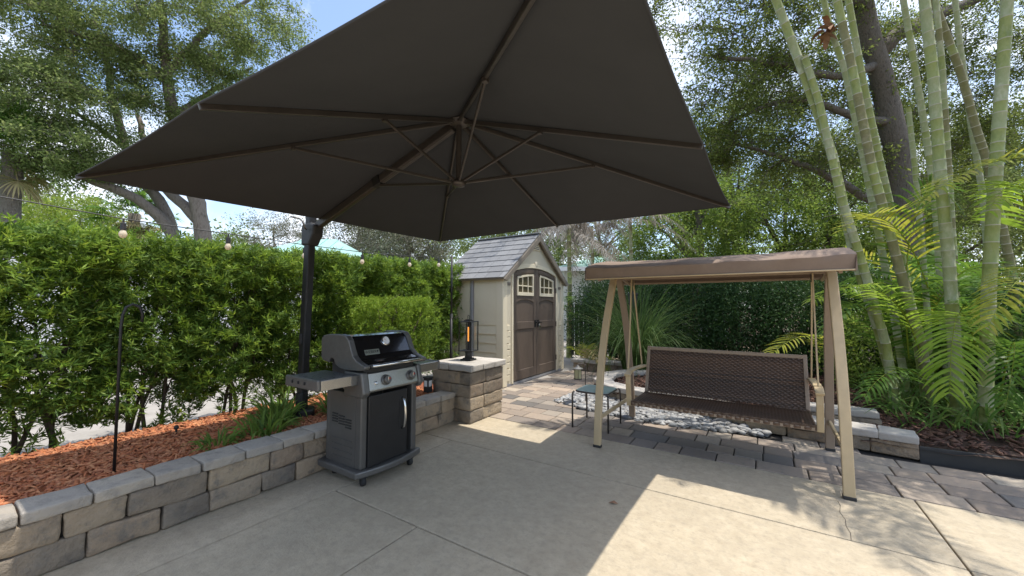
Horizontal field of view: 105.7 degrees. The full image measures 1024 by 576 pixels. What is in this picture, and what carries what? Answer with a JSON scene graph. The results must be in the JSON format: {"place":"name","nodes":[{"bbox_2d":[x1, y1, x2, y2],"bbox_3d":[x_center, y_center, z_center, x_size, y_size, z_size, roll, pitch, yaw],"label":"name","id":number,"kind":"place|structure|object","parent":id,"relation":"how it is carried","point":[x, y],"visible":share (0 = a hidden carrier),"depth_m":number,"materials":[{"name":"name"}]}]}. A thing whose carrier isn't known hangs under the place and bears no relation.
{"place":"outdoors","nodes":[
{"label":"outdoors","id":0,"kind":"place"},
{"bbox_2d":[0,382,433,505],"bbox_3d":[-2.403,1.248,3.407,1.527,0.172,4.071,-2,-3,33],"label":"bark mulch","id":1,"kind":"object","parent":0,"point":[56,468],"visible":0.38,"depth_m":2.75,"materials":[{"name":"brown wood"}]},
{"bbox_2d":[0,213,41,446],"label":"hedge shrub","id":2,"kind":"object","parent":1,"relation":"on","point":[7,235],"visible":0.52,"depth_m":2.79,"materials":[{"name":"green plant"}]},
{"bbox_2d":[0,212,155,455],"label":"hedge shrub","id":3,"kind":"object","parent":1,"relation":"on","point":[46,403],"visible":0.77,"depth_m":3.00,"materials":[{"name":"green plant"}]},
{"bbox_2d":[112,303,143,471],"bbox_3d":[-2.518,0.655,2.549,0.022,1.113,0.117,-2,-3,39],"label":"shepherd hook","id":4,"kind":"object","parent":1,"relation":"on","point":[118,381],"visible":0.93,"depth_m":2.51,"materials":[{"name":"black metal"}]},
{"bbox_2d":[39,221,234,433],"bbox_3d":[-3.483,0.404,3.663,1.402,1.940,1.313,-2,-3,33],"label":"hedge shrub","id":5,"kind":"object","parent":1,"relation":"on","point":[163,262],"visible":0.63,"depth_m":3.51,"materials":[{"name":"green plant"}]},
{"bbox_2d":[183,423,250,452],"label":"lily clump","id":6,"kind":"object","parent":1,"relation":"on","point":[209,440],"visible":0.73,"depth_m":2.93,"materials":[{"name":"green plant"}]},
{"bbox_2d":[148,236,303,417],"bbox_3d":[-3.062,0.436,4.175,1.318,1.918,1.509,-2,-3,33],"label":"hedge shrub","id":7,"kind":"object","parent":1,"relation":"on","point":[235,363],"visible":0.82,"depth_m":3.96,"materials":[{"name":"green plant"}]},
{"bbox_2d":[217,407,300,442],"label":"lily clump","id":8,"kind":"object","parent":1,"relation":"on","point":[261,431],"visible":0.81,"depth_m":3.16,"materials":[{"name":"green plant"}]},
{"bbox_2d":[236,397,314,434],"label":"lily clump","id":9,"kind":"object","parent":1,"relation":"on","point":[287,413],"visible":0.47,"depth_m":3.48,"materials":[{"name":"green plant"}]},
{"bbox_2d":[238,382,316,421],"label":"lily clump","id":10,"kind":"object","parent":1,"relation":"on","point":[272,404],"visible":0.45,"depth_m":3.78,"materials":[{"name":"green plant"}]},
{"bbox_2d":[225,242,354,400],"bbox_3d":[-2.703,0.460,4.784,1.356,1.997,1.326,-2,-3,33],"label":"hedge shrub","id":11,"kind":"object","parent":1,"relation":"on","point":[291,359],"visible":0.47,"depth_m":4.54,"materials":[{"name":"green plant"}]},
{"bbox_2d":[308,391,326,416],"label":"lily clump","id":12,"kind":"object","parent":1,"relation":"on","point":[320,399],"visible":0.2,"depth_m":3.87,"materials":[{"name":"green plant"}]},
{"bbox_2d":[285,247,396,370],"bbox_3d":[-2.304,0.461,5.343,1.402,1.985,1.313,-2,-3,33],"label":"hedge shrub","id":13,"kind":"object","parent":1,"relation":"on","point":[358,273],"visible":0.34,"depth_m":4.97,"materials":[{"name":"green plant"}]},
{"bbox_2d":[335,291,445,359],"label":"trimmed shrub","id":14,"kind":"object","parent":1,"relation":"on","point":[370,304],"visible":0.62,"depth_m":5.24,"materials":[{"name":"green plant"}]},
{"bbox_2d":[348,252,436,339],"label":"hedge shrub","id":15,"kind":"object","parent":1,"relation":"on","point":[395,282],"visible":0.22,"depth_m":5.72,"materials":[{"name":"green plant"}]},
{"bbox_2d":[75,0,730,417],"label":"cantilever umbrella","id":16,"kind":"object","parent":1,"relation":"on","point":[441,120],"visible":0.98,"depth_m":2.42,"materials":[{"name":"grey fabric"}]},
{"bbox_2d":[423,376,432,392],"bbox_3d":[-1.008,1.198,4.652,0.090,0.268,0.090,-2,-3,33],"label":"path light","id":17,"kind":"object","parent":1,"relation":"on","point":[427,384],"visible":0.88,"depth_m":4.62,"materials":[{"name":"black plastic"}]},
{"bbox_2d":[0,340,607,456],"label":"driveway","id":18,"kind":"structure","parent":0,"point":[96,431],"depth_m":4.74,"materials":[{"name":"grey concrete"}]},
{"bbox_2d":[126,270,322,346],"bbox_3d":[-7.827,0.489,12.213,2.320,3.394,7.250,-2,-3,33],"label":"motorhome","id":19,"kind":"object","parent":18,"relation":"on","point":[211,322],"depth_m":9.29,"materials":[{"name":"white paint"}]},
{"bbox_2d":[533,221,614,357],"bbox_3d":[1.547,-0.243,10.049,2.762,4.109,2.930,0,-3,0],"label":"dead palm","id":20,"kind":"object","parent":18,"relation":"on","point":[549,231],"visible":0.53,"depth_m":10.16,"materials":[{"name":"plant"}]},
{"bbox_2d":[551,222,628,307],"bbox_3d":[2.730,-0.131,12.851,3.448,4.146,1.831,1,-3,-20],"label":"dead palm","id":21,"kind":"object","parent":18,"relation":"on","point":[606,247],"visible":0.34,"depth_m":12.94,"materials":[{"name":"plant"}]},
{"bbox_2d":[559,256,725,339],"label":"teal roof house","id":22,"kind":"structure","parent":18,"relation":"on","point":[581,266],"depth_m":15.50,"materials":[{"name":"paint"}]},
{"bbox_2d":[583,287,607,303],"bbox_3d":[3.392,0.494,15.465,1.100,1.100,0.060,0,-3,0],"label":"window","id":23,"kind":"structure","parent":22,"relation":"in","point":[586,287],"depth_m":15.44,"materials":[{"name":"glass"}]},
{"bbox_2d":[0,0,1023,307],"label":"sky","id":24,"kind":"structure","parent":0,"point":[329,15],"materials":[{"name":"white"}]},
{"bbox_2d":[39,417,1023,575],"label":"patio","id":25,"kind":"structure","parent":0,"point":[488,496],"depth_m":2.38,"materials":[{"name":"concrete"}]},
{"bbox_2d":[0,390,455,575],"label":"retaining wall","id":26,"kind":"structure","parent":25,"relation":"on","point":[41,534],"depth_m":2.29,"materials":[{"name":"stone"}]},
{"bbox_2d":[285,330,439,485],"bbox_3d":[-1.147,0.933,3.228,0.606,1.124,1.216,-2,-3,33],"label":"gas grill","id":27,"kind":"object","parent":25,"relation":"on","point":[369,382],"visible":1,"depth_m":3.03,"materials":[{"name":"grey metal"}]},
{"bbox_2d":[366,388,406,467],"bbox_3d":[-0.967,1.094,3.072,0.076,0.530,0.375,-2,-3,33],"label":"door","id":28,"kind":"structure","parent":27,"relation":"in","point":[387,411],"depth_m":3.06,"materials":[{"name":"black metal"}]},
{"bbox_2d":[433,356,505,423],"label":"stone pillar","id":29,"kind":"structure","parent":25,"relation":"on","point":[476,385],"depth_m":4.59,"materials":[{"name":"beige stone"}]},
{"bbox_2d":[458,315,478,360],"bbox_3d":[-0.550,0.626,4.906,0.185,0.569,0.185,-1,-3,25],"label":"pier lantern","id":30,"kind":"object","parent":29,"relation":"on","point":[468,350],"visible":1,"depth_m":4.87,"materials":[{"name":"black metal"}]},
{"bbox_2d":[585,248,857,501],"bbox_3d":[1.890,0.607,3.725,2.012,1.835,1.258,-2,-3,33],"label":"swing seat","id":31,"kind":"object","parent":25,"relation":"on","point":[773,381],"visible":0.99,"depth_m":3.64,"materials":[{"name":"beige paint"}]},
{"bbox_2d":[261,312,1006,490],"bbox_3d":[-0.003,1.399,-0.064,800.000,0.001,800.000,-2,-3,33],"label":"ground","id":32,"kind":"structure","parent":0,"point":[766,341],"depth_m":14.98,"materials":[{"name":"green plant"}]},
{"bbox_2d":[424,228,562,259],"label":"shade tree","id":33,"kind":"object","parent":32,"relation":"on","point":[463,250],"visible":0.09,"depth_m":18.52,"materials":[{"name":"green plant"}]},
{"bbox_2d":[22,174,1022,320],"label":"woodland","id":34,"kind":"object","parent":32,"relation":"on","point":[153,221],"visible":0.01,"depth_m":25.65,"materials":[{"name":"green plant"}]},
{"bbox_2d":[563,261,662,360],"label":"screen shrub","id":35,"kind":"object","parent":32,"relation":"on","point":[588,302],"visible":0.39,"depth_m":9.09,"materials":[{"name":"green plant"}]},
{"bbox_2d":[543,215,687,282],"bbox_3d":[4.178,-1.632,17.133,7.312,7.769,6.686,1,-3,-24],"label":"shade tree","id":36,"kind":"object","parent":32,"relation":"on","point":[559,251],"visible":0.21,"depth_m":16.09,"materials":[{"name":"green plant"}]},
{"bbox_2d":[572,214,696,265],"bbox_3d":[3.594,-0.476,11.888,3.584,4.750,2.001,-2,-3,33],"label":"dead palm","id":37,"kind":"object","parent":32,"relation":"on","point":[629,222],"visible":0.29,"depth_m":12.12,"materials":[{"name":"plant"}]},
{"bbox_2d":[589,257,702,360],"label":"screen shrub","id":38,"kind":"object","parent":32,"relation":"on","point":[646,290],"visible":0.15,"depth_m":8.54,"materials":[{"name":"green plant"}]},
{"bbox_2d":[610,167,801,341],"bbox_3d":[6.761,-1.874,14.833,6.567,8.063,5.946,2,-3,-38],"label":"shade tree","id":39,"kind":"object","parent":32,"relation":"on","point":[702,221],"visible":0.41,"depth_m":14.10,"materials":[{"name":"green plant"}]},
{"bbox_2d":[672,66,867,333],"bbox_3d":[10.682,-3.917,18.332,9.764,12.466,10.071,1,-3,-26],"label":"shade tree","id":40,"kind":"object","parent":32,"relation":"on","point":[740,170],"visible":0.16,"depth_m":16.86,"materials":[{"name":"green plant"}]},
{"bbox_2d":[698,165,881,334],"bbox_3d":[10.651,-1.563,16.024,7.334,7.558,7.114,-2,-3,33],"label":"shade tree","id":41,"kind":"object","parent":32,"relation":"on","point":[794,204],"visible":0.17,"depth_m":14.85,"materials":[{"name":"green plant"}]},
{"bbox_2d":[647,0,1023,278],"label":"oak tree","id":42,"kind":"object","parent":32,"relation":"on","point":[878,44],"visible":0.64,"depth_m":8.60,"materials":[{"name":"green plant"}]},
{"bbox_2d":[765,162,1023,337],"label":"shade tree","id":43,"kind":"object","parent":32,"relation":"on","point":[795,244],"visible":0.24,"depth_m":13.43,"materials":[{"name":"green plant"}]},
{"bbox_2d":[789,71,1023,254],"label":"shade tree","id":44,"kind":"object","parent":32,"relation":"on","point":[918,144],"visible":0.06,"depth_m":17.39,"materials":[{"name":"green plant"}]},
{"bbox_2d":[809,157,1023,308],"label":"shade tree","id":45,"kind":"object","parent":32,"relation":"on","point":[1018,237],"visible":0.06,"depth_m":12.04,"materials":[{"name":"green plant"}]},
{"bbox_2d":[885,74,1023,305],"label":"shade tree","id":46,"kind":"object","parent":32,"relation":"on","point":[1020,163],"visible":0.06,"depth_m":16.64,"materials":[{"name":"green plant"}]},
{"bbox_2d":[422,359,1023,520],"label":"paver walk","id":47,"kind":"structure","parent":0,"point":[532,402],"depth_m":3.53,"materials":[{"name":"grey stone"}]},
{"bbox_2d":[376,256,458,375],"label":"hedge shrub","id":48,"kind":"object","parent":47,"relation":"on","point":[430,275],"visible":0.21,"depth_m":6.34,"materials":[{"name":"green plant"}]},
{"bbox_2d":[418,259,467,373],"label":"hedge shrub","id":49,"kind":"object","parent":47,"relation":"on","point":[456,282],"visible":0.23,"depth_m":6.69,"materials":[{"name":"green plant"}]},
{"bbox_2d":[449,254,452,357],"bbox_3d":[-0.975,0.548,6.190,0.072,2.184,0.094,0,-3,5],"label":"light pole","id":50,"kind":"object","parent":47,"relation":"on","point":[451,315],"visible":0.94,"depth_m":6.21,"materials":[{"name":"black metal"}]},
{"bbox_2d":[0,196,448,266],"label":"string light","id":51,"kind":"object","parent":50,"relation":"hanging from","point":[122,233],"visible":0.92,"depth_m":3.44,"materials":[{"name":"black metal"}]},
{"bbox_2d":[445,232,568,388],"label":"garden shed","id":52,"kind":"structure","parent":47,"relation":"on","point":[512,301],"depth_m":6.95,"materials":[{"name":"beige plastic"}]},
{"bbox_2d":[513,269,537,381],"bbox_3d":[0.249,0.622,6.967,0.103,1.994,0.818,-2,-3,33],"label":"door","id":53,"kind":"structure","parent":52,"relation":"in","point":[524,287],"depth_m":6.98,"materials":[{"name":"brown plastic"}]},
{"bbox_2d":[535,269,556,374],"bbox_3d":[0.698,0.654,7.660,0.104,1.994,0.818,-2,-3,33],"label":"door","id":54,"kind":"structure","parent":52,"relation":"in","point":[546,356],"depth_m":7.64,"materials":[{"name":"brown plastic"}]},
{"bbox_2d":[564,343,609,370],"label":"shrub","id":55,"kind":"object","parent":47,"relation":"on","point":[579,352],"visible":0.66,"depth_m":8.40,"materials":[{"name":"green plant"}]},
{"bbox_2d":[571,384,620,433],"bbox_3d":[0.963,1.350,4.405,0.430,0.408,0.440,-2,-3,33],"label":"side table","id":56,"kind":"object","parent":47,"relation":"on","point":[587,389],"visible":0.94,"depth_m":4.35,"materials":[{"name":"green glass"}]},
{"bbox_2d":[571,357,622,371],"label":"stone curb","id":57,"kind":"structure","parent":47,"relation":"on","point":[592,365],"depth_m":7.96,"materials":[{"name":"grey stone"}]},
{"bbox_2d":[571,301,652,357],"bbox_3d":[2.457,1.054,9.831,2.180,1.500,0.080,-2,-3,33],"label":"black fence","id":58,"kind":"object","parent":47,"relation":"on","point":[572,351],"visible":0.12,"depth_m":10.24,"materials":[{"name":"metal"}]},
{"bbox_2d":[628,291,637,321],"bbox_3d":[2.331,0.880,7.452,0.190,1.630,0.190,-2,-3,33],"label":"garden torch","id":59,"kind":"object","parent":47,"relation":"on","point":[633,305],"visible":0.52,"depth_m":7.42,"materials":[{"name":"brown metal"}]},
{"bbox_2d":[577,359,1023,500],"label":"paver base","id":60,"kind":"object","parent":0,"point":[775,437],"depth_m":3.53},
{"bbox_2d":[560,402,765,437],"bbox_3d":[1.758,1.585,4.953,1.059,0.001,2.559,2,-3,-42],"label":"pebble base","id":61,"kind":"object","parent":60,"relation":"on","point":[730,433],"visible":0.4,"depth_m":4.09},
{"bbox_2d":[553,391,771,436],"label":"river pebbles","id":62,"kind":"object","parent":61,"relation":"on","point":[679,419],"visible":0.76,"depth_m":4.58,"materials":[{"name":"white stone"}]},
{"bbox_2d":[573,363,585,400],"bbox_3d":[0.915,1.315,5.326,0.172,0.561,0.148,-2,-3,33],"label":"stake lantern","id":63,"kind":"object","parent":62,"relation":"on","point":[577,372],"visible":0.98,"depth_m":5.30,"materials":[{"name":"white glass"}]},
{"bbox_2d":[593,369,919,459],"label":"bed wall","id":64,"kind":"structure","parent":60,"relation":"on","point":[904,438],"depth_m":3.67,"materials":[{"name":"stone"}]},
{"bbox_2d":[763,0,1023,441],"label":"areca palm","id":65,"kind":"object","parent":60,"relation":"on","point":[943,307],"visible":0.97,"depth_m":4.45,"materials":[{"name":"plant"}]},
{"bbox_2d":[919,446,1023,477],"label":"garden edging","id":66,"kind":"object","parent":60,"relation":"on","point":[934,456],"visible":1,"depth_m":3.25,"materials":[{"name":"black plastic"}]},
{"bbox_2d":[594,368,1023,460],"bbox_3d":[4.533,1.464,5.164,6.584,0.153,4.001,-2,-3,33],"label":"dark bark mulch","id":67,"kind":"object","parent":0,"point":[890,421],"visible":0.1,"depth_m":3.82,"materials":[{"name":"brown wood"}]},
{"bbox_2d":[560,282,712,382],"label":"ornamental grass","id":68,"kind":"object","parent":67,"relation":"on","point":[651,334],"depth_m":7.03,"materials":[{"name":"green plant"}]},
{"bbox_2d":[638,254,750,350],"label":"screen shrub","id":69,"kind":"object","parent":67,"relation":"on","point":[694,294],"visible":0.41,"depth_m":7.87,"materials":[{"name":"green plant"}]},
{"bbox_2d":[681,255,802,353],"bbox_3d":[4.503,0.617,7.895,2.411,2.840,2.547,0,-3,3],"label":"screen shrub","id":70,"kind":"object","parent":67,"relation":"on","point":[732,292],"visible":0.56,"depth_m":7.40,"materials":[{"name":"green plant"}]},
{"bbox_2d":[718,280,866,375],"bbox_3d":[5.407,0.700,7.489,2.576,2.588,2.211,1,-3,-12],"label":"screen shrub","id":71,"kind":"object","parent":67,"relation":"on","point":[785,289],"visible":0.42,"depth_m":7.18,"materials":[{"name":"green plant"}]},
{"bbox_2d":[777,402,881,424],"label":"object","id":72,"kind":"object","parent":67,"relation":"on","point":[868,417],"visible":0.23,"depth_m":4.01,"materials":[{"name":"grey stone"}]},
{"bbox_2d":[775,248,932,382],"bbox_3d":[6.050,0.626,6.791,2.547,2.693,2.411,-2,-3,32],"label":"screen shrub","id":73,"kind":"object","parent":67,"relation":"on","point":[848,297],"visible":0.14,"depth_m":6.76,"materials":[{"name":"green plant"}]},
{"bbox_2d":[801,299,942,394],"bbox_3d":[5.308,0.893,5.685,1.572,1.636,1.486,2,-3,-29],"label":"leafy shrub","id":74,"kind":"object","parent":67,"relation":"on","point":[863,368],"visible":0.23,"depth_m":5.66,"materials":[{"name":"green plant"}]},
{"bbox_2d":[858,264,1022,382],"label":"screen shrub","id":75,"kind":"object","parent":67,"relation":"on","point":[932,331],"visible":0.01,"depth_m":5.99,"materials":[{"name":"green plant"}]},
{"bbox_2d":[912,258,1023,408],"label":"garden shrub","id":76,"kind":"object","parent":67,"relation":"on","point":[1009,308],"visible":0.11,"depth_m":4.83,"materials":[{"name":"green plant"}]},
{"label":"lawn","id":77,"kind":"structure","parent":0,"visible":0},
{"bbox_2d":[0,92,71,224],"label":"cabbage palm","id":78,"kind":"object","parent":77,"relation":"on","point":[12,185],"visible":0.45,"depth_m":11.49,"materials":[{"name":"green plant"}]},
{"bbox_2d":[22,188,112,229],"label":"shade tree","id":79,"kind":"object","parent":77,"relation":"on","point":[29,217],"depth_m":20.48,"materials":[{"name":"green plant"}]},
{"bbox_2d":[22,187,142,231],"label":"shade tree","id":80,"kind":"object","parent":77,"relation":"on","point":[50,211],"visible":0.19,"depth_m":18.11,"materials":[{"name":"green plant"}]},
{"bbox_2d":[4,253,239,363],"bbox_3d":[-10.279,0.421,10.816,2.320,3.394,7.250,-2,-3,33],"label":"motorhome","id":81,"kind":"object","parent":77,"relation":"on","point":[48,327],"visible":0.01,"depth_m":8.52,"materials":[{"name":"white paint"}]},
{"bbox_2d":[75,186,183,239],"bbox_3d":[-17.607,-1.434,17.967,3.259,7.134,3.610,-2,-3,33],"label":"cabbage palm","id":82,"kind":"object","parent":77,"relation":"on","point":[133,215],"visible":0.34,"depth_m":17.84,"materials":[{"name":"green plant"}]},
{"bbox_2d":[0,0,320,243],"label":"oak tree","id":83,"kind":"object","parent":77,"relation":"on","point":[62,24],"visible":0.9,"depth_m":12.64,"materials":[{"name":"green plant"}]},
{"bbox_2d":[184,217,269,247],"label":"shade tree","id":84,"kind":"object","parent":77,"relation":"on","point":[226,235],"visible":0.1,"depth_m":25.58,"materials":[{"name":"green plant"}]},
{"bbox_2d":[221,208,305,248],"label":"shade tree","id":85,"kind":"object","parent":77,"relation":"on","point":[277,232],"visible":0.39,"depth_m":26.31,"materials":[{"name":"green plant"}]},
{"bbox_2d":[277,238,361,256],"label":"teal roof house","id":86,"kind":"structure","parent":77,"relation":"on","point":[334,243],"depth_m":18.31,"materials":[{"name":"paint"}]},
{"bbox_2d":[289,214,414,256],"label":"shade tree","id":87,"kind":"object","parent":77,"relation":"on","point":[357,246],"visible":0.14,"depth_m":22.71,"materials":[{"name":"green plant"}]},
{"bbox_2d":[353,227,459,263],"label":"shade tree","id":88,"kind":"object","parent":77,"relation":"on","point":[436,250],"visible":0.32,"depth_m":20.82,"materials":[{"name":"green plant"}]}
]}

